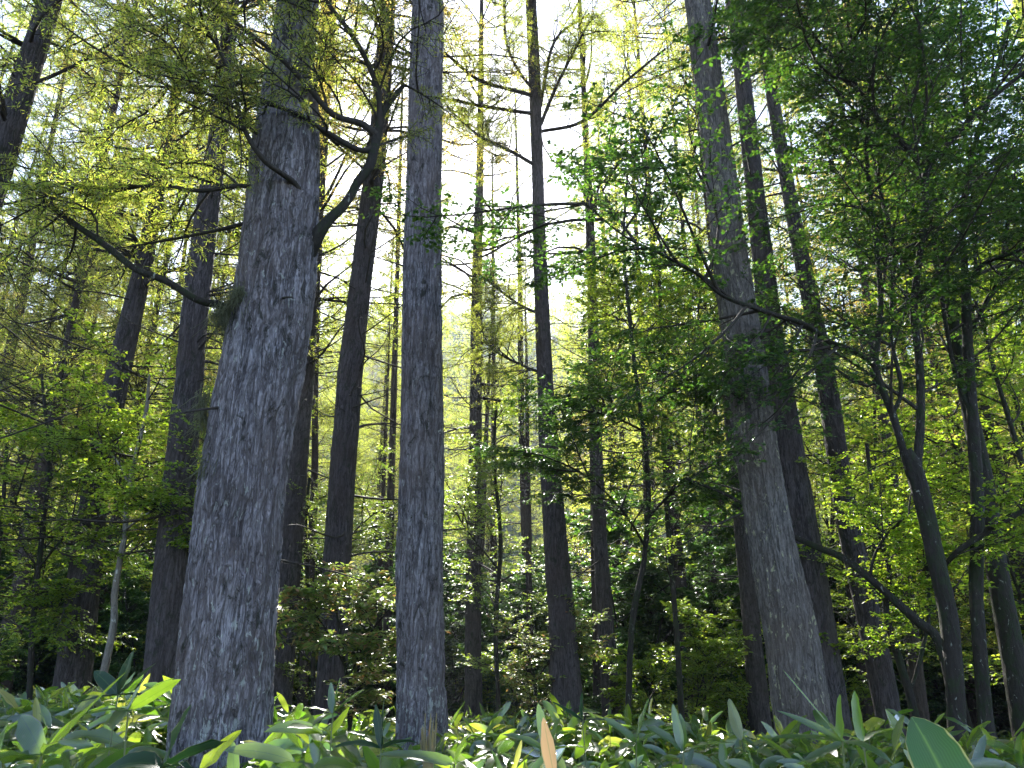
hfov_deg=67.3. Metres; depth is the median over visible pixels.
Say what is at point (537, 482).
larch tree
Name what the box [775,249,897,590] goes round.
broadleaf tree
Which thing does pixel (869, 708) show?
larch tree
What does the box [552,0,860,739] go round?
larch tree
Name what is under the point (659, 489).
larch tree
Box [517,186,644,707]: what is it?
larch tree
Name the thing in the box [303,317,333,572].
larch tree
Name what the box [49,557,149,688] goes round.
shrub
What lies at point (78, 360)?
larch tree
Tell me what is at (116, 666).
shrub
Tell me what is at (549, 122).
sky
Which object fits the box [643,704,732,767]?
bamboo grass plant
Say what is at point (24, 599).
broadleaf tree
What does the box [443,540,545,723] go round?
shrub
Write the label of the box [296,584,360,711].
shrub
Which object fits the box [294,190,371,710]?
larch tree
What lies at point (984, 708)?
broadleaf tree
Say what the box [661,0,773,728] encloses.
larch tree
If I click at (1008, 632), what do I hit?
broadleaf tree
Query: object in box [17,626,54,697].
shrub
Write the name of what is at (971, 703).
larch tree
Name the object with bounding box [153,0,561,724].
larch tree
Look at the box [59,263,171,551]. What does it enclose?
larch tree
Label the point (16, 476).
larch tree
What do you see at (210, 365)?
larch tree
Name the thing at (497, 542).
larch tree
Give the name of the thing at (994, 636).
broadleaf tree
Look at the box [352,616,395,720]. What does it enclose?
shrub
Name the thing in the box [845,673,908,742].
shrub
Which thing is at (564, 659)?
larch tree
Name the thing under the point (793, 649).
larch tree
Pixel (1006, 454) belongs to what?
broadleaf tree
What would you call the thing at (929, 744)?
bamboo grass plant
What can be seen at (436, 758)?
bamboo grass plant
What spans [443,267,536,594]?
larch tree
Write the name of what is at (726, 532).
shrub
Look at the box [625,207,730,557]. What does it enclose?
larch tree
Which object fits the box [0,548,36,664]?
shrub
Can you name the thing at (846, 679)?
shrub
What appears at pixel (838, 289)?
larch tree
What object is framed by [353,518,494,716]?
shrub
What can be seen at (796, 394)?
larch tree
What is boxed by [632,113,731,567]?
larch tree
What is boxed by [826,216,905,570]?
larch tree
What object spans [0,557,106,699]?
shrub
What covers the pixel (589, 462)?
larch tree
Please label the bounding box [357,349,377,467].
larch tree
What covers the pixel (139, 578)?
broadleaf tree
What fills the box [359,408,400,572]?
larch tree
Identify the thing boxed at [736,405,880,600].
broadleaf tree
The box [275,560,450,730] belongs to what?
shrub
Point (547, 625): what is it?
shrub
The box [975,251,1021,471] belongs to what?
larch tree
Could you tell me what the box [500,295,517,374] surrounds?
larch tree
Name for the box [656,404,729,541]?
broadleaf tree
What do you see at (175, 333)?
larch tree
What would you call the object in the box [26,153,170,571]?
larch tree
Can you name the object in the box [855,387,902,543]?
larch tree
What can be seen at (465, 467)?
larch tree
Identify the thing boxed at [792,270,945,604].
broadleaf tree
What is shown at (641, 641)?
shrub
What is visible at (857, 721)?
bamboo grass plant
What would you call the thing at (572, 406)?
broadleaf tree
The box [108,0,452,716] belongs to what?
larch tree
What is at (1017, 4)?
larch tree
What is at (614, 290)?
broadleaf tree
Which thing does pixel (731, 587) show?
shrub
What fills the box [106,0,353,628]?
larch tree
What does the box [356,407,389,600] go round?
larch tree
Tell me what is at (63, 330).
larch tree
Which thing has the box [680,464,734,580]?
broadleaf tree
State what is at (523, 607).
shrub
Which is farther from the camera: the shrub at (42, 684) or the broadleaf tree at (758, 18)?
the shrub at (42, 684)
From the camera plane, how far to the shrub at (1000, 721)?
16.72 m
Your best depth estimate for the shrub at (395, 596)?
23.54 m
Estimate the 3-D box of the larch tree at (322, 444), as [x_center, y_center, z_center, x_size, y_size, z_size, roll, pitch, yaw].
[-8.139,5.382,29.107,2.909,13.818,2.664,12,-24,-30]
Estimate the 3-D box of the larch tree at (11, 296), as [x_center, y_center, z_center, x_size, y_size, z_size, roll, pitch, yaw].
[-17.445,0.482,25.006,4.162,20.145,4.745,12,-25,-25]
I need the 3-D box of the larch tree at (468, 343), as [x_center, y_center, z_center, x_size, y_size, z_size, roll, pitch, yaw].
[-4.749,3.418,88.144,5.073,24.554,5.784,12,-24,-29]
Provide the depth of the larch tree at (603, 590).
13.86 m
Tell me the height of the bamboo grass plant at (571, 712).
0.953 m
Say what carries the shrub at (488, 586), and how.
on the ground at (516, 529)
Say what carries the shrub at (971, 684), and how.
on the ground at (516, 529)
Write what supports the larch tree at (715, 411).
on the ground at (516, 529)
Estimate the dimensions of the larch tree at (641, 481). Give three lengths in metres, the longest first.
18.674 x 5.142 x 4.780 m
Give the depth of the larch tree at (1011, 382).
30.60 m
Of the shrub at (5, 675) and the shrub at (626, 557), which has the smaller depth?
the shrub at (5, 675)
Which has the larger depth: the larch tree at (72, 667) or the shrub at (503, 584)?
the shrub at (503, 584)
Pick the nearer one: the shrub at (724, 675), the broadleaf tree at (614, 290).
the broadleaf tree at (614, 290)
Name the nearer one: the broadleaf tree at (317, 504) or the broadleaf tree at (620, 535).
the broadleaf tree at (317, 504)
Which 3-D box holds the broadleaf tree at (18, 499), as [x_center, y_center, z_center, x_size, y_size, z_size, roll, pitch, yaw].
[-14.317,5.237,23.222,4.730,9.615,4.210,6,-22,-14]
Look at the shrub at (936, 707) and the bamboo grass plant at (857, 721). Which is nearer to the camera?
the bamboo grass plant at (857, 721)
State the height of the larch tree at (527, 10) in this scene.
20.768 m
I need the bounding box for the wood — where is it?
[0,269,1001,582]
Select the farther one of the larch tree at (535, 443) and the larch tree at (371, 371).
the larch tree at (371, 371)
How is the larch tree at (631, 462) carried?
on the ground at (516, 529)
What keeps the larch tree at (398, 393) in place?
on the ground at (516, 529)
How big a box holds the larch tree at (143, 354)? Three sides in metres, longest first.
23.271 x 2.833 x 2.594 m
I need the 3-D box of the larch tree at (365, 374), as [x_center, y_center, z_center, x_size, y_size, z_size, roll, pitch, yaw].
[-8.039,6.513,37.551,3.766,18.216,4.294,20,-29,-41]
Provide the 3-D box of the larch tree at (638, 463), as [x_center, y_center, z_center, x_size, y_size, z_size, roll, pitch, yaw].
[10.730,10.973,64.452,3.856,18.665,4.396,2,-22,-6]
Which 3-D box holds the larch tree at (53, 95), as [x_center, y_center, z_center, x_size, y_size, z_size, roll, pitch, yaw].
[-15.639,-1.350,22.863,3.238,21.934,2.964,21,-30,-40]
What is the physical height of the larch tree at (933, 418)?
19.334 m
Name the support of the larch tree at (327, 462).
on the ground at (516, 529)
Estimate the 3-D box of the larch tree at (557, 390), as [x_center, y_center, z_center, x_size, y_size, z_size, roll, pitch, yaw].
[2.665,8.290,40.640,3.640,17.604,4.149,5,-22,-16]
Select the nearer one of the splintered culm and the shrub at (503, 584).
the splintered culm
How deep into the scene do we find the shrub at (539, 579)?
23.31 m
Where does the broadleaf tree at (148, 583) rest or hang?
on the ground at (516, 529)
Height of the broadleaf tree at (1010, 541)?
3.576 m
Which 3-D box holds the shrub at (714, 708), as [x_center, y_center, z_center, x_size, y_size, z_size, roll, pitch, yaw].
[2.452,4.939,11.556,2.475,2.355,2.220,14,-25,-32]
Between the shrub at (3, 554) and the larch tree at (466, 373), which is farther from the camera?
the larch tree at (466, 373)
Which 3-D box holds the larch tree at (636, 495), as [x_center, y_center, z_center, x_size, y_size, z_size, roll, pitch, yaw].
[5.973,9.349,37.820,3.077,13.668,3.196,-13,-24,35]
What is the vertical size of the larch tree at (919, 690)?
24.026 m
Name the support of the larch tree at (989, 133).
on the ground at (516, 529)
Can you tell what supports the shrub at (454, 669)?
on the ground at (516, 529)
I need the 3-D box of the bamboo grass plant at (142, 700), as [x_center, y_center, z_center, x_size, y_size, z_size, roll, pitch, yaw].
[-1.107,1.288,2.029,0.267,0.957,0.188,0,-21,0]
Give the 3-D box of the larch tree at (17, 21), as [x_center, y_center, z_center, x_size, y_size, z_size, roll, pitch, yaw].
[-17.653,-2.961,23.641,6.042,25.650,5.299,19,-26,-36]
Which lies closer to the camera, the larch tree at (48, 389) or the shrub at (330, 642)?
the shrub at (330, 642)
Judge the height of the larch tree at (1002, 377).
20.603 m
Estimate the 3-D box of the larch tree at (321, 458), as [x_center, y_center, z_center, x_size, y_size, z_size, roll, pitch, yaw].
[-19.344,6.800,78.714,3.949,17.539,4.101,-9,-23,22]
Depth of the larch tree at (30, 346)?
28.76 m
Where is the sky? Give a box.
[0,0,1023,394]
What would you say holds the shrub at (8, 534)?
on the ground at (516, 529)
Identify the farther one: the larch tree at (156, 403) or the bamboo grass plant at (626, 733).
the larch tree at (156, 403)
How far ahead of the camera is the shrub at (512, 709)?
16.27 m
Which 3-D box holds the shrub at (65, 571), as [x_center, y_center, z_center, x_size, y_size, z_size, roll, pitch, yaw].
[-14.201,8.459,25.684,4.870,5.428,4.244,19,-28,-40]
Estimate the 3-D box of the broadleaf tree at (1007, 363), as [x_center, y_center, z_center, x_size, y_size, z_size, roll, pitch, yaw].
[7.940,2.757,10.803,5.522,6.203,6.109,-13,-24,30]
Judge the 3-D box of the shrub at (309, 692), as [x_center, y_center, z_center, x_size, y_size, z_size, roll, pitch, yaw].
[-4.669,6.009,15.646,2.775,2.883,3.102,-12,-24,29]
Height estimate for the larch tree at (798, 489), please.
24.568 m
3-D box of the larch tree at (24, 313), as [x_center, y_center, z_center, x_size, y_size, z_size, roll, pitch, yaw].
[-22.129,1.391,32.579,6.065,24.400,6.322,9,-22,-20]
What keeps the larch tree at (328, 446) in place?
on the ground at (516, 529)
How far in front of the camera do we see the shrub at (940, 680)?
19.49 m
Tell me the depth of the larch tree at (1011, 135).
23.94 m
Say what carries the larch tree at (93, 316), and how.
on the ground at (516, 529)
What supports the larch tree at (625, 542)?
on the ground at (516, 529)
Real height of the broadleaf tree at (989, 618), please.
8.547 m
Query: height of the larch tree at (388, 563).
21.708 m
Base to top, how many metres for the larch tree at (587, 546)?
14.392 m
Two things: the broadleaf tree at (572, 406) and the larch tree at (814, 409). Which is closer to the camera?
the broadleaf tree at (572, 406)
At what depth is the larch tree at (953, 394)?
24.50 m
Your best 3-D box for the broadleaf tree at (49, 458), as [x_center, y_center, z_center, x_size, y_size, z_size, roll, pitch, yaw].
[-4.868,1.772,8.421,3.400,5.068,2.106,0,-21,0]
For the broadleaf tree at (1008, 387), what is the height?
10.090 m
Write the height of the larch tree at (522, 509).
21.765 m
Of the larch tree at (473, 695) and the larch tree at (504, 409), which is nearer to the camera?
the larch tree at (473, 695)
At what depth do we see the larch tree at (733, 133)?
26.16 m
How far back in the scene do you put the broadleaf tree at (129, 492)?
8.01 m
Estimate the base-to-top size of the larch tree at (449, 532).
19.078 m
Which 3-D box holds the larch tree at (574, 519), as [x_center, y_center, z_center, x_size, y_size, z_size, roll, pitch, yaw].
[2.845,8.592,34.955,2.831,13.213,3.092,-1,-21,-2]
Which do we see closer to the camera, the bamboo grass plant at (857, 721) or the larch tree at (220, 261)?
the bamboo grass plant at (857, 721)
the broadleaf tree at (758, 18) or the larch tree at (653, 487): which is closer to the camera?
the broadleaf tree at (758, 18)
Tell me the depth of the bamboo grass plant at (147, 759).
1.35 m
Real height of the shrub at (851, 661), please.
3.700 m
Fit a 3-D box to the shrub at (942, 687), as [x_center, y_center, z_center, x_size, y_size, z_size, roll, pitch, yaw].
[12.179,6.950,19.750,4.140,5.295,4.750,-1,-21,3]
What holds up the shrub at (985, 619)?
on the ground at (516, 529)
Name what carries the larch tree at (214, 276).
on the ground at (516, 529)
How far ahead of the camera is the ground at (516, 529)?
114.67 m
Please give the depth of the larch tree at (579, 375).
97.88 m
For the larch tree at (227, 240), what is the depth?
21.92 m
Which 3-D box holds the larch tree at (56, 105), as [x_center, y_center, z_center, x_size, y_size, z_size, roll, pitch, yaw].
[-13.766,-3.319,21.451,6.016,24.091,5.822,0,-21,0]
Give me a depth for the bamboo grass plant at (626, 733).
2.37 m
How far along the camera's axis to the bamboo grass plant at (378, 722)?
2.00 m
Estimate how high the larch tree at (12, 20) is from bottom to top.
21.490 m
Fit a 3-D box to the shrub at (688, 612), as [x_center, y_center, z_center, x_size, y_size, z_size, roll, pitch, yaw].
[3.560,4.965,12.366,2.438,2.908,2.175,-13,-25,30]
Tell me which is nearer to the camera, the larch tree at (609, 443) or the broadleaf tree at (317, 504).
the broadleaf tree at (317, 504)
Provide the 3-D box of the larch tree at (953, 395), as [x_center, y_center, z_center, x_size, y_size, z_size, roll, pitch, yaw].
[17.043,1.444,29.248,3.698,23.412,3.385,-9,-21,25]
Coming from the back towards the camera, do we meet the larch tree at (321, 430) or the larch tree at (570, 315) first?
the larch tree at (570, 315)
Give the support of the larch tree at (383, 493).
on the ground at (516, 529)
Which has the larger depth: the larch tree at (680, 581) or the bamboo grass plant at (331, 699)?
the larch tree at (680, 581)
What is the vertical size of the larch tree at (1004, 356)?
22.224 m
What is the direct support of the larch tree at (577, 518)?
on the ground at (516, 529)
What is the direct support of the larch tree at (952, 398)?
on the ground at (516, 529)
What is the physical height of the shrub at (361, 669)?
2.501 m
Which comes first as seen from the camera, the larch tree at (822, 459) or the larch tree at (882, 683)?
the larch tree at (882, 683)
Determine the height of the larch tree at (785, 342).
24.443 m
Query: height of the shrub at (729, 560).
5.824 m
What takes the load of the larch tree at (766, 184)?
on the ground at (516, 529)
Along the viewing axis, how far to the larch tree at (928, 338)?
18.23 m
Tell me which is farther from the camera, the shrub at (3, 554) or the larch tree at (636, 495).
the larch tree at (636, 495)
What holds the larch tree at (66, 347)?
on the ground at (516, 529)
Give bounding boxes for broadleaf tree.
[0,306,206,672]
[0,321,49,393]
[0,354,194,699]
[0,404,152,670]
[5,412,131,610]
[107,358,214,611]
[121,562,321,681]
[122,432,201,642]
[124,376,323,598]
[275,443,397,714]
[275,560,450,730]
[360,0,1023,741]
[372,383,591,711]
[443,556,545,647]
[472,180,743,707]
[481,594,617,723]
[550,230,753,720]
[567,474,667,635]
[573,482,655,596]
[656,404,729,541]
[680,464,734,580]
[686,446,1023,682]
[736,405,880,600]
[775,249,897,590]
[787,0,1023,740]
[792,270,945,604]
[794,404,1004,717]
[798,396,966,718]
[799,0,1023,753]
[811,480,843,587]
[818,366,945,617]
[821,338,1023,685]
[824,414,995,735]
[848,166,1023,613]
[850,430,989,725]
[886,253,1023,592]
[914,449,1023,738]
[916,335,1023,642]
[923,500,1012,675]
[931,224,1023,619]
[931,413,1023,637]
[974,328,1023,460]
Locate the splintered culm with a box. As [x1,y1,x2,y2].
[420,713,436,767]
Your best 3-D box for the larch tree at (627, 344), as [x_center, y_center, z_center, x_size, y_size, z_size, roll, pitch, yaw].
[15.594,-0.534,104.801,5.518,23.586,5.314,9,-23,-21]
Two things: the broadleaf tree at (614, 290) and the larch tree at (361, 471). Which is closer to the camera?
the broadleaf tree at (614, 290)
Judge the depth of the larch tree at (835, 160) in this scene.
25.29 m
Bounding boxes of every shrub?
[0,542,68,644]
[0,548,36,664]
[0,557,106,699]
[0,616,39,699]
[1,522,20,558]
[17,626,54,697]
[21,532,153,687]
[45,549,121,619]
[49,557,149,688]
[92,522,155,686]
[292,622,353,713]
[292,638,317,706]
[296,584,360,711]
[301,523,395,723]
[347,647,380,701]
[352,580,459,698]
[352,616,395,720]
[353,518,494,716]
[382,588,516,724]
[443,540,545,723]
[445,592,544,709]
[445,643,548,724]
[446,574,538,633]
[453,574,512,697]
[460,675,525,722]
[485,595,586,712]
[502,601,592,667]
[507,582,636,718]
[531,479,723,727]
[532,573,592,697]
[583,635,670,720]
[583,691,644,725]
[590,546,736,692]
[591,633,755,733]
[612,573,725,646]
[614,543,730,719]
[632,514,742,719]
[638,545,736,686]
[639,666,737,735]
[645,596,772,736]
[662,500,889,691]
[687,569,769,727]
[763,588,904,722]
[820,513,919,713]
[824,528,933,718]
[838,641,851,711]
[842,584,1004,708]
[842,600,972,728]
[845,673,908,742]
[890,593,992,689]
[926,571,1018,715]
[933,578,1023,734]
[965,622,1023,737]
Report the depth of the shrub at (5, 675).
11.13 m
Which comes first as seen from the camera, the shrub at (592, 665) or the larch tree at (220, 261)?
the shrub at (592, 665)
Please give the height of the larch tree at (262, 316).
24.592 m
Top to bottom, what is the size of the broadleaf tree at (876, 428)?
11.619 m
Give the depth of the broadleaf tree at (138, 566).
13.21 m
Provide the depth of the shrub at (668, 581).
21.44 m
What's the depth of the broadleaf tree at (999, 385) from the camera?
10.46 m
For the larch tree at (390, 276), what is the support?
on the ground at (516, 529)
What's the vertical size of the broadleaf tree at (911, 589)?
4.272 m
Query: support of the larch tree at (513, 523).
on the ground at (516, 529)
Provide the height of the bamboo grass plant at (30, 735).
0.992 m
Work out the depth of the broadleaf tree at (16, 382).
19.80 m
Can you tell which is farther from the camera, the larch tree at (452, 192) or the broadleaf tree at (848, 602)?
the larch tree at (452, 192)
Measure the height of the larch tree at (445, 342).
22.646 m
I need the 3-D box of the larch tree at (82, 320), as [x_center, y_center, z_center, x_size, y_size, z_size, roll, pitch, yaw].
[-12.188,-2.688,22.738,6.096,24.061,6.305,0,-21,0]
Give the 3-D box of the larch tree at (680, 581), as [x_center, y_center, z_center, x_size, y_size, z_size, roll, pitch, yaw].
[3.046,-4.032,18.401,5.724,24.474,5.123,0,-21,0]
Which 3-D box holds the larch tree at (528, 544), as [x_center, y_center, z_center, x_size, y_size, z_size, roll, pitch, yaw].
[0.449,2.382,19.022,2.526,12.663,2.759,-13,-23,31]
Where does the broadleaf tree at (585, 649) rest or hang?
on the ground at (516, 529)
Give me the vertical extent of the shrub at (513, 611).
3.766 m
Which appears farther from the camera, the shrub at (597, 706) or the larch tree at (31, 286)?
the larch tree at (31, 286)
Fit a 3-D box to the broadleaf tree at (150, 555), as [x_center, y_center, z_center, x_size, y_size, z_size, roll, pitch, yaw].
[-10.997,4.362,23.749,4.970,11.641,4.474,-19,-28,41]
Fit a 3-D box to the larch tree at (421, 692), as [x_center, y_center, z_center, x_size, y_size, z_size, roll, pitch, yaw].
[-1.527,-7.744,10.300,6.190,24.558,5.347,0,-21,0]
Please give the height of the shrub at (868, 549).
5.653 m
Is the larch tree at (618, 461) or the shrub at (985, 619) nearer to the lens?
the shrub at (985, 619)
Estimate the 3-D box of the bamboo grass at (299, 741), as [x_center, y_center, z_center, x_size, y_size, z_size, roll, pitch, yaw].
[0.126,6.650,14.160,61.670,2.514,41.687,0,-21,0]
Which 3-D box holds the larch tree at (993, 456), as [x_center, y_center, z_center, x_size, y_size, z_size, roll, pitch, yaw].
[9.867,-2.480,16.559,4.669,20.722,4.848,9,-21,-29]
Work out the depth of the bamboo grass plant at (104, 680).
2.52 m
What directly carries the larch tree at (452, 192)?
on the ground at (516, 529)
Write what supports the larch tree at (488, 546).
on the ground at (516, 529)
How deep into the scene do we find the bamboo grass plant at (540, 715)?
2.00 m
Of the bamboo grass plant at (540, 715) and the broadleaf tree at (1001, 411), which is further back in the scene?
the broadleaf tree at (1001, 411)
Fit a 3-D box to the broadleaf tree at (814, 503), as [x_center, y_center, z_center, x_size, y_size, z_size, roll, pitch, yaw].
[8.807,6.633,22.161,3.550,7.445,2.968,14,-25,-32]
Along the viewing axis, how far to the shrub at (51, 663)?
17.68 m
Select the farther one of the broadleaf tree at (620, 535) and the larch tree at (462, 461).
the larch tree at (462, 461)
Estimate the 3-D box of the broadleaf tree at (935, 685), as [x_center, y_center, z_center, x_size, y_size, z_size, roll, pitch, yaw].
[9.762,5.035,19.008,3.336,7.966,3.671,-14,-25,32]
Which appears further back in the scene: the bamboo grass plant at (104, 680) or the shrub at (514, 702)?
the shrub at (514, 702)
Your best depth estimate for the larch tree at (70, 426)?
31.42 m
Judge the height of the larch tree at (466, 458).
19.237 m
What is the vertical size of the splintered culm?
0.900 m
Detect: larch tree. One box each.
[0,0,34,342]
[0,0,116,593]
[0,0,181,571]
[0,0,226,693]
[0,0,228,519]
[0,0,318,699]
[0,0,409,689]
[0,0,472,767]
[0,6,33,78]
[0,9,167,635]
[0,56,78,353]
[0,108,108,551]
[0,144,143,586]
[0,158,56,494]
[0,162,67,346]
[0,192,76,508]
[0,195,52,523]
[0,208,128,549]
[1,249,103,537]
[17,258,108,531]
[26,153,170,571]
[47,4,238,631]
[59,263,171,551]
[73,106,227,559]
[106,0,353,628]
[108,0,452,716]
[108,243,221,559]
[109,179,175,548]
[129,135,247,571]
[138,146,334,446]
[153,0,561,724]
[155,27,272,527]
[205,196,238,399]
[205,200,229,357]
[247,0,466,750]
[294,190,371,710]
[301,29,391,579]
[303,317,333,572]
[304,382,328,581]
[307,256,377,583]
[309,374,332,508]
[318,324,338,456]
[318,366,373,599]
[318,404,375,598]
[320,123,501,600]
[321,229,403,606]
[346,0,629,728]
[351,295,401,705]
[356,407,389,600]
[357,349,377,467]
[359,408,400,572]
[363,326,401,477]
[363,343,381,453]
[373,372,400,493]
[381,51,403,717]
[442,0,691,722]
[442,303,449,408]
[443,80,570,628]
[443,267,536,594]
[443,370,466,553]
[443,433,468,575]
[444,398,466,580]
[445,358,519,598]
[448,404,467,547]
[450,372,469,541]
[451,378,518,591]
[452,400,498,551]
[457,320,484,454]
[466,0,713,721]
[483,331,517,499]
[484,256,578,715]
[485,491,508,589]
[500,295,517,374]
[510,418,543,599]
[515,95,526,671]
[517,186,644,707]
[517,472,543,581]
[523,0,805,720]
[526,0,550,702]
[529,373,540,531]
[536,81,681,637]
[536,389,586,591]
[549,0,723,620]
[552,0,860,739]
[556,301,584,419]
[559,436,588,592]
[561,413,607,586]
[562,239,641,585]
[571,469,590,580]
[573,319,603,459]
[578,0,906,742]
[602,366,662,556]
[604,397,640,542]
[614,4,813,667]
[615,183,628,555]
[620,310,631,426]
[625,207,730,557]
[626,444,642,557]
[627,82,658,558]
[628,421,642,516]
[630,421,662,552]
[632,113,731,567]
[652,417,697,554]
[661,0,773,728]
[664,5,727,735]
[682,0,832,743]
[685,0,882,739]
[695,102,847,544]
[697,0,1023,720]
[708,36,932,719]
[743,216,825,541]
[762,167,829,538]
[765,37,886,539]
[785,334,820,436]
[792,306,851,576]
[801,391,828,541]
[810,101,1018,561]
[812,2,1022,670]
[815,187,861,484]
[825,83,977,728]
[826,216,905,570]
[849,192,1020,736]
[850,0,1023,648]
[850,277,967,529]
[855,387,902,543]
[905,252,1018,520]
[906,180,1022,550]
[911,161,966,450]
[942,163,1023,520]
[967,71,1023,375]
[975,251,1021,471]
[976,243,1023,472]
[976,298,1021,481]
[997,3,1023,354]
[1009,0,1023,93]
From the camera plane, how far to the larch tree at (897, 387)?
36.79 m
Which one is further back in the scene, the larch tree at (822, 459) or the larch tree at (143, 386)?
the larch tree at (822, 459)
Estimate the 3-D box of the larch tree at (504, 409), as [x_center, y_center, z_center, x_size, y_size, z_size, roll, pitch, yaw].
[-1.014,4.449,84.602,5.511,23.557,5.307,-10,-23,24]
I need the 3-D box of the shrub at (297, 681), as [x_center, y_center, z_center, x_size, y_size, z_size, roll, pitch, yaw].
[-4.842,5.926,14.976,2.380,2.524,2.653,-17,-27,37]
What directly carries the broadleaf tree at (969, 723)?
on the ground at (516, 529)
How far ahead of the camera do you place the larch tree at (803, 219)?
23.80 m
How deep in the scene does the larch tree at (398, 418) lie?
71.15 m
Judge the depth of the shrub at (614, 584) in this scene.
19.14 m
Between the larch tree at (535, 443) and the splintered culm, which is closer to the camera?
the splintered culm
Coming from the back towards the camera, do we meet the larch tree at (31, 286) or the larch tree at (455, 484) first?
the larch tree at (455, 484)
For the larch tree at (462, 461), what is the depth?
65.81 m
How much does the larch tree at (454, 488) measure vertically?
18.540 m
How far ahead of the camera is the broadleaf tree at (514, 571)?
27.57 m
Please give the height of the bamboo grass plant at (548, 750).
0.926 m
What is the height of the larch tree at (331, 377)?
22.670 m
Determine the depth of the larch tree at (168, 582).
8.12 m
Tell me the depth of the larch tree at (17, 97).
9.14 m
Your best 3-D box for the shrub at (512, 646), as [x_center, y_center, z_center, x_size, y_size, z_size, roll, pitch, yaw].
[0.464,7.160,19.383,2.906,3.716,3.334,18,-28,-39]
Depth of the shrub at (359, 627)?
19.75 m
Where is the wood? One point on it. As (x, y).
(532, 353)
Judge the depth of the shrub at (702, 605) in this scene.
16.15 m
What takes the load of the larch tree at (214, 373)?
on the ground at (516, 529)
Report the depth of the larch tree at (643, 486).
21.36 m
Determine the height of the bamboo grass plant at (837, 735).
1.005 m
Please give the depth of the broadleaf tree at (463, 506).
11.51 m
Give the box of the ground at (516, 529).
[0,311,1009,607]
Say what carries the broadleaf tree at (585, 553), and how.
on the ground at (516, 529)
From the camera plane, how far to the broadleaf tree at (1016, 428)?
13.25 m
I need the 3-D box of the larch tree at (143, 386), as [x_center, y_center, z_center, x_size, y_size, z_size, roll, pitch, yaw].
[-10.318,-2.758,22.192,4.954,24.030,5.759,0,-21,0]
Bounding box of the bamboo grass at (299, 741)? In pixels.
[0,673,1023,767]
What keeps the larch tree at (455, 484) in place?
on the ground at (516, 529)
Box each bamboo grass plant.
[0,671,126,767]
[73,651,160,755]
[84,679,180,755]
[107,704,227,767]
[302,678,364,754]
[334,696,417,767]
[377,735,475,767]
[503,704,595,757]
[540,717,556,767]
[551,693,604,767]
[604,697,672,767]
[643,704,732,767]
[771,670,892,767]
[828,690,892,767]
[905,716,973,767]
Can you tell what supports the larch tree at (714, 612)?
on the ground at (516, 529)
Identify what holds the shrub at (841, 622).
on the ground at (516, 529)
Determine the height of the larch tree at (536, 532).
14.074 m
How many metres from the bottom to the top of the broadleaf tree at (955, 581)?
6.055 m

